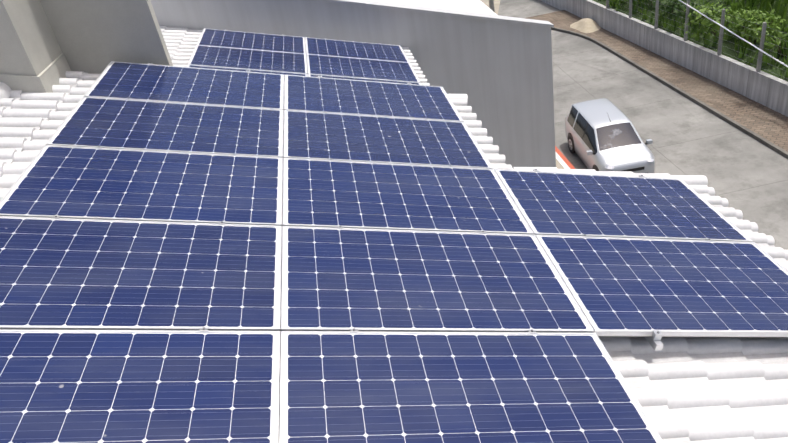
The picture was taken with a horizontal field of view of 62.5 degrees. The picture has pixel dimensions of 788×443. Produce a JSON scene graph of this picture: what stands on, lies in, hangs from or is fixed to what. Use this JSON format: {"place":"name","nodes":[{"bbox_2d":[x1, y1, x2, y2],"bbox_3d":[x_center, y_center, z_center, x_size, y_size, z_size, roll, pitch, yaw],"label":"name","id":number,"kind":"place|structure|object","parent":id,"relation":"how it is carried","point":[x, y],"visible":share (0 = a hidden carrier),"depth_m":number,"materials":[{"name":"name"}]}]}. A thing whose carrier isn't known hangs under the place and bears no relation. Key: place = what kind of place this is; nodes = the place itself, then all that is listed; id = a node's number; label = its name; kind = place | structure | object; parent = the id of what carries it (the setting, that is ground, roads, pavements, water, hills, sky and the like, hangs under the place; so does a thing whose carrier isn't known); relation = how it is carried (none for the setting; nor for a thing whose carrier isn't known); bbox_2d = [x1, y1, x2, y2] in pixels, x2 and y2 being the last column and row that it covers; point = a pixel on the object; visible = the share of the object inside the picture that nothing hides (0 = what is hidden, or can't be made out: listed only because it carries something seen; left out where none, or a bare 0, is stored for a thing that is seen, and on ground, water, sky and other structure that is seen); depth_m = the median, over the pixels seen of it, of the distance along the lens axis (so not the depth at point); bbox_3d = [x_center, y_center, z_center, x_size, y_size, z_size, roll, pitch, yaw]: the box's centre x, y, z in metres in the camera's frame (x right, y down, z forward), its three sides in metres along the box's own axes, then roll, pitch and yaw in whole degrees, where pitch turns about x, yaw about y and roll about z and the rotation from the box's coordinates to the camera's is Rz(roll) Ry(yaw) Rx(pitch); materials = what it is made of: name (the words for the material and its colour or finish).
{"place":"outdoors","nodes":[
{"label":"outdoors","id":0,"kind":"place"},
{"bbox_2d":[498,0,787,249],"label":"concrete street","id":1,"kind":"structure","parent":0,"point":[745,174],"depth_m":23.77,"materials":[{"name":"grey concrete"}]},
{"bbox_2d":[150,0,555,166],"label":"parapet wall","id":2,"kind":"structure","parent":1,"relation":"on","point":[497,70],"depth_m":11.90,"materials":[{"name":"grey paint"}]},
{"bbox_2d":[555,146,574,168],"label":"painted curb","id":3,"kind":"structure","parent":1,"relation":"on","point":[562,162],"depth_m":22.83,"materials":[{"name":"concrete"}]},
{"bbox_2d":[565,98,654,172],"bbox_3d":[7.255,-2.822,22.063,2.140,1.863,4.250,-10,31,1],"label":"car","id":4,"kind":"object","parent":1,"relation":"on","point":[602,134],"visible":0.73,"depth_m":21.22,"materials":[{"name":"grey paint"}]},
{"bbox_2d":[480,0,787,158],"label":"sidewalk","id":5,"kind":"structure","parent":1,"relation":"on","point":[763,124],"depth_m":26.21,"materials":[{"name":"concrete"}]},
{"bbox_2d":[489,0,494,11],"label":"utility pole","id":6,"kind":"object","parent":5,"relation":"on","point":[491,4],"depth_m":40.12,"materials":[{"name":"concrete"}]},
{"bbox_2d":[679,0,787,66],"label":"fence rail","id":7,"kind":"object","parent":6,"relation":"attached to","point":[782,63],"visible":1,"depth_m":23.76,"materials":[{"name":"plastic"}]},
{"bbox_2d":[570,18,600,32],"bbox_3d":[10.264,-10.651,34.850,1.651,0.420,2.149,1,34,19],"label":"sand pile","id":8,"kind":"object","parent":5,"relation":"on","point":[586,25],"visible":0.98,"depth_m":34.55,"materials":[{"name":"beige sand"}]},
{"bbox_2d":[541,0,787,116],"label":"retaining wall","id":9,"kind":"structure","parent":1,"relation":"on","point":[761,87],"depth_m":27.54,"materials":[{"name":"concrete"}]},
{"bbox_2d":[606,0,766,71],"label":"fence posts","id":10,"kind":"object","parent":9,"relation":"on","point":[760,55],"visible":0.98,"depth_m":25.64,"materials":[{"name":"grey metal"}]},
{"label":"house walls","id":11,"kind":"object","parent":1,"relation":"on","visible":0},
{"bbox_2d":[0,0,172,92],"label":"beige rendered wall block","id":12,"kind":"structure","parent":11,"relation":"on","point":[45,45],"depth_m":6.16,"materials":[{"name":"beige paint"}]},
{"bbox_2d":[160,26,429,85],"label":"roof","id":13,"kind":"structure","parent":11,"relation":"on","point":[181,43],"depth_m":10.50,"materials":[{"name":"white tile"}]},
{"bbox_2d":[52,29,711,350],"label":"panel clamps","id":14,"kind":"object","parent":13,"relation":"on","point":[654,341],"visible":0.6,"depth_m":3.56,"materials":[{"name":"silver metal"}]},
{"bbox_2d":[0,330,279,442],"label":"solar panel","id":15,"kind":"object","parent":14,"relation":"attached to","point":[115,386],"visible":1,"depth_m":2.75,"materials":[{"name":"blue glass"}]},
{"bbox_2d":[0,216,281,330],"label":"solar panel","id":16,"kind":"object","parent":14,"relation":"attached to","point":[74,274],"visible":1,"depth_m":3.42,"materials":[{"name":"blue glass"}]},
{"bbox_2d":[0,145,282,225],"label":"solar panel","id":17,"kind":"object","parent":14,"relation":"attached to","point":[73,182],"visible":0.96,"depth_m":4.25,"materials":[{"name":"blue glass"}]},
{"bbox_2d":[45,96,283,157],"bbox_3d":[-1.728,-0.755,5.187,1.662,0.036,0.995,2,30,-10],"label":"solar panel","id":18,"kind":"object","parent":14,"relation":"attached to","point":[113,123],"visible":0.96,"depth_m":5.12,"materials":[{"name":"blue glass"}]},
{"bbox_2d":[84,61,283,109],"bbox_3d":[-1.869,-1.264,6.048,1.662,0.036,0.995,2,30,-10],"label":"solar panel","id":19,"kind":"object","parent":14,"relation":"attached to","point":[153,82],"visible":0.94,"depth_m":5.99,"materials":[{"name":"blue glass"}]},
{"bbox_2d":[187,65,307,76],"bbox_3d":[-1.991,-1.891,8.777,1.662,0.037,0.995,2,30,-11],"label":"mounting rail","id":20,"kind":"object","parent":14,"relation":"attached to","point":[251,70],"visible":0.06,"depth_m":9.15,"materials":[{"name":"silver metal"}]},
{"bbox_2d":[188,45,307,73],"bbox_3d":[-2.132,-2.400,9.638,1.662,0.037,0.995,2,30,-11],"label":"solar panel","id":21,"kind":"object","parent":14,"relation":"attached to","point":[226,57],"visible":0.94,"depth_m":9.60,"materials":[{"name":"blue glass"}]},
{"bbox_2d":[197,28,305,53],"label":"solar panel","id":22,"kind":"object","parent":14,"relation":"attached to","point":[249,40],"visible":0.98,"depth_m":10.47,"materials":[{"name":"blue glass"}]},
{"bbox_2d":[305,37,409,62],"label":"solar panel","id":23,"kind":"object","parent":14,"relation":"attached to","point":[342,48],"visible":0.94,"depth_m":10.77,"materials":[{"name":"blue glass"}]},
{"bbox_2d":[306,54,419,81],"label":"solar panel","id":24,"kind":"object","parent":14,"relation":"attached to","point":[356,67],"visible":1,"depth_m":9.91,"materials":[{"name":"blue glass"}]},
{"bbox_2d":[308,74,421,84],"bbox_3d":[-0.354,-1.831,9.081,1.662,0.037,0.995,2,30,-11],"label":"mounting rail","id":25,"kind":"object","parent":14,"relation":"attached to","point":[365,79],"visible":0.15,"depth_m":9.45,"materials":[{"name":"silver metal"}]},
{"bbox_2d":[284,75,463,121],"bbox_3d":[-0.232,-1.203,6.351,1.662,0.035,0.995,2,30,-10],"label":"solar panel","id":26,"kind":"object","parent":14,"relation":"attached to","point":[344,96],"visible":0.98,"depth_m":6.30,"materials":[{"name":"blue glass"}]},
{"bbox_2d":[283,110,492,168],"bbox_3d":[-0.091,-0.694,5.490,1.662,0.035,0.995,2,30,-10],"label":"solar panel","id":27,"kind":"object","parent":14,"relation":"attached to","point":[347,137],"visible":0.98,"depth_m":5.43,"materials":[{"name":"blue glass"}]},
{"bbox_2d":[282,158,533,234],"bbox_3d":[0.050,-0.186,4.629,1.662,0.035,0.995,2,30,-10],"label":"solar panel","id":28,"kind":"object","parent":14,"relation":"attached to","point":[348,194],"visible":1,"depth_m":4.56,"materials":[{"name":"blue glass"}]},
{"bbox_2d":[281,226,593,332],"bbox_3d":[0.190,0.323,3.768,1.662,0.035,0.995,2,30,-10],"label":"solar panel","id":29,"kind":"object","parent":14,"relation":"attached to","point":[363,280],"visible":1,"depth_m":3.68,"materials":[{"name":"blue glass"}]},
{"bbox_2d":[279,331,663,442],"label":"solar panel","id":30,"kind":"object","parent":14,"relation":"attached to","point":[428,387],"visible":1,"depth_m":2.97,"materials":[{"name":"blue glass"}]},
{"bbox_2d":[494,169,752,241],"bbox_3d":[1.687,-0.125,4.933,1.662,0.036,0.995,2,30,-11],"label":"solar panel","id":31,"kind":"object","parent":14,"relation":"attached to","point":[569,204],"visible":0.98,"depth_m":4.87,"materials":[{"name":"blue glass"}]},
{"bbox_2d":[535,235,787,336],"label":"solar panel","id":32,"kind":"object","parent":14,"relation":"attached to","point":[616,286],"visible":1,"depth_m":4.00,"materials":[{"name":"blue glass"}]},
{"bbox_2d":[592,0,787,81],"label":"bank grass","id":33,"kind":"structure","parent":0,"point":[769,67],"depth_m":26.97,"materials":[{"name":"green plant"}]},
{"bbox_2d":[632,0,659,9],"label":"bush","id":34,"kind":"object","parent":33,"relation":"on","point":[652,2],"visible":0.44,"depth_m":31.30,"materials":[{"name":"green plant"}]},
{"bbox_2d":[652,0,696,16],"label":"bush","id":35,"kind":"object","parent":33,"relation":"on","point":[664,9],"visible":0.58,"depth_m":29.54,"materials":[{"name":"green plant"}]},
{"bbox_2d":[599,0,787,77],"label":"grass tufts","id":36,"kind":"object","parent":33,"relation":"on","point":[765,4],"visible":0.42,"depth_m":26.93,"materials":[{"name":"green plant"}]},
{"bbox_2d":[664,0,732,32],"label":"bush","id":37,"kind":"object","parent":33,"relation":"on","point":[680,12],"visible":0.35,"depth_m":28.14,"materials":[{"name":"green plant"}]},
{"bbox_2d":[678,0,746,40],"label":"bush","id":38,"kind":"object","parent":33,"relation":"on","point":[703,20],"visible":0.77,"depth_m":26.24,"materials":[{"name":"green plant"}]},
{"bbox_2d":[726,6,787,43],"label":"bush","id":39,"kind":"object","parent":33,"relation":"on","point":[762,20],"visible":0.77,"depth_m":25.32,"materials":[{"name":"green plant"}]},
{"bbox_2d":[743,13,787,56],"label":"bush","id":40,"kind":"object","parent":33,"relation":"on","point":[771,28],"visible":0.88,"depth_m":23.95,"materials":[{"name":"green plant"}]},
{"bbox_2d":[599,0,787,77],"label":"fence wires","id":41,"kind":"object","parent":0,"point":[714,29],"visible":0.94,"depth_m":25.49,"materials":[{"name":"grey metal"}]},
{"bbox_3d":[-3.487,-1.362,17.553,11.080,7.585,8.458,-12,31,-2],"label":"building block","id":42,"kind":"object","parent":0,"visible":0},
{"bbox_2d":[368,0,496,14],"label":"white slab roof","id":43,"kind":"structure","parent":42,"relation":"on","point":[476,6],"depth_m":12.49,"materials":[{"name":"paint"}]},
{"bbox_3d":[-0.886,-0.844,7.081,3.142,1.867,0.140,-12,31,-2],"label":"roof step riser","id":44,"kind":"object","parent":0,"visible":0},
{"bbox_2d":[0,71,690,442],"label":"roof","id":45,"kind":"structure","parent":44,"relation":"on","point":[30,123],"depth_m":5.00,"materials":[{"name":"white tile"}]},
{"bbox_2d":[0,82,11,105],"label":"ridge caps","id":46,"kind":"object","parent":45,"relation":"on","point":[5,89],"visible":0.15,"depth_m":5.59,"materials":[{"name":"white tile"}]},
{"bbox_2d":[447,94,467,102],"bbox_3d":[-0.748,-1.398,6.812,3.028,0.950,0.170,-12,31,-2],"label":"tile","id":47,"kind":"object","parent":45,"relation":"on","point":[458,96],"visible":0.02,"depth_m":7.03,"materials":[{"name":"white tile"}]},
{"bbox_2d":[512,168,787,442],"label":"roof extension","id":48,"kind":"object","parent":45,"relation":"attached to","point":[726,389],"visible":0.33,"depth_m":3.51,"materials":[{"name":"white tile"}]},
{"bbox_2d":[512,167,707,184],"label":"roof tiles","id":49,"kind":"object","parent":48,"relation":"on","point":[697,180],"visible":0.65,"depth_m":5.73,"materials":[{"name":"white tile"}]}
]}

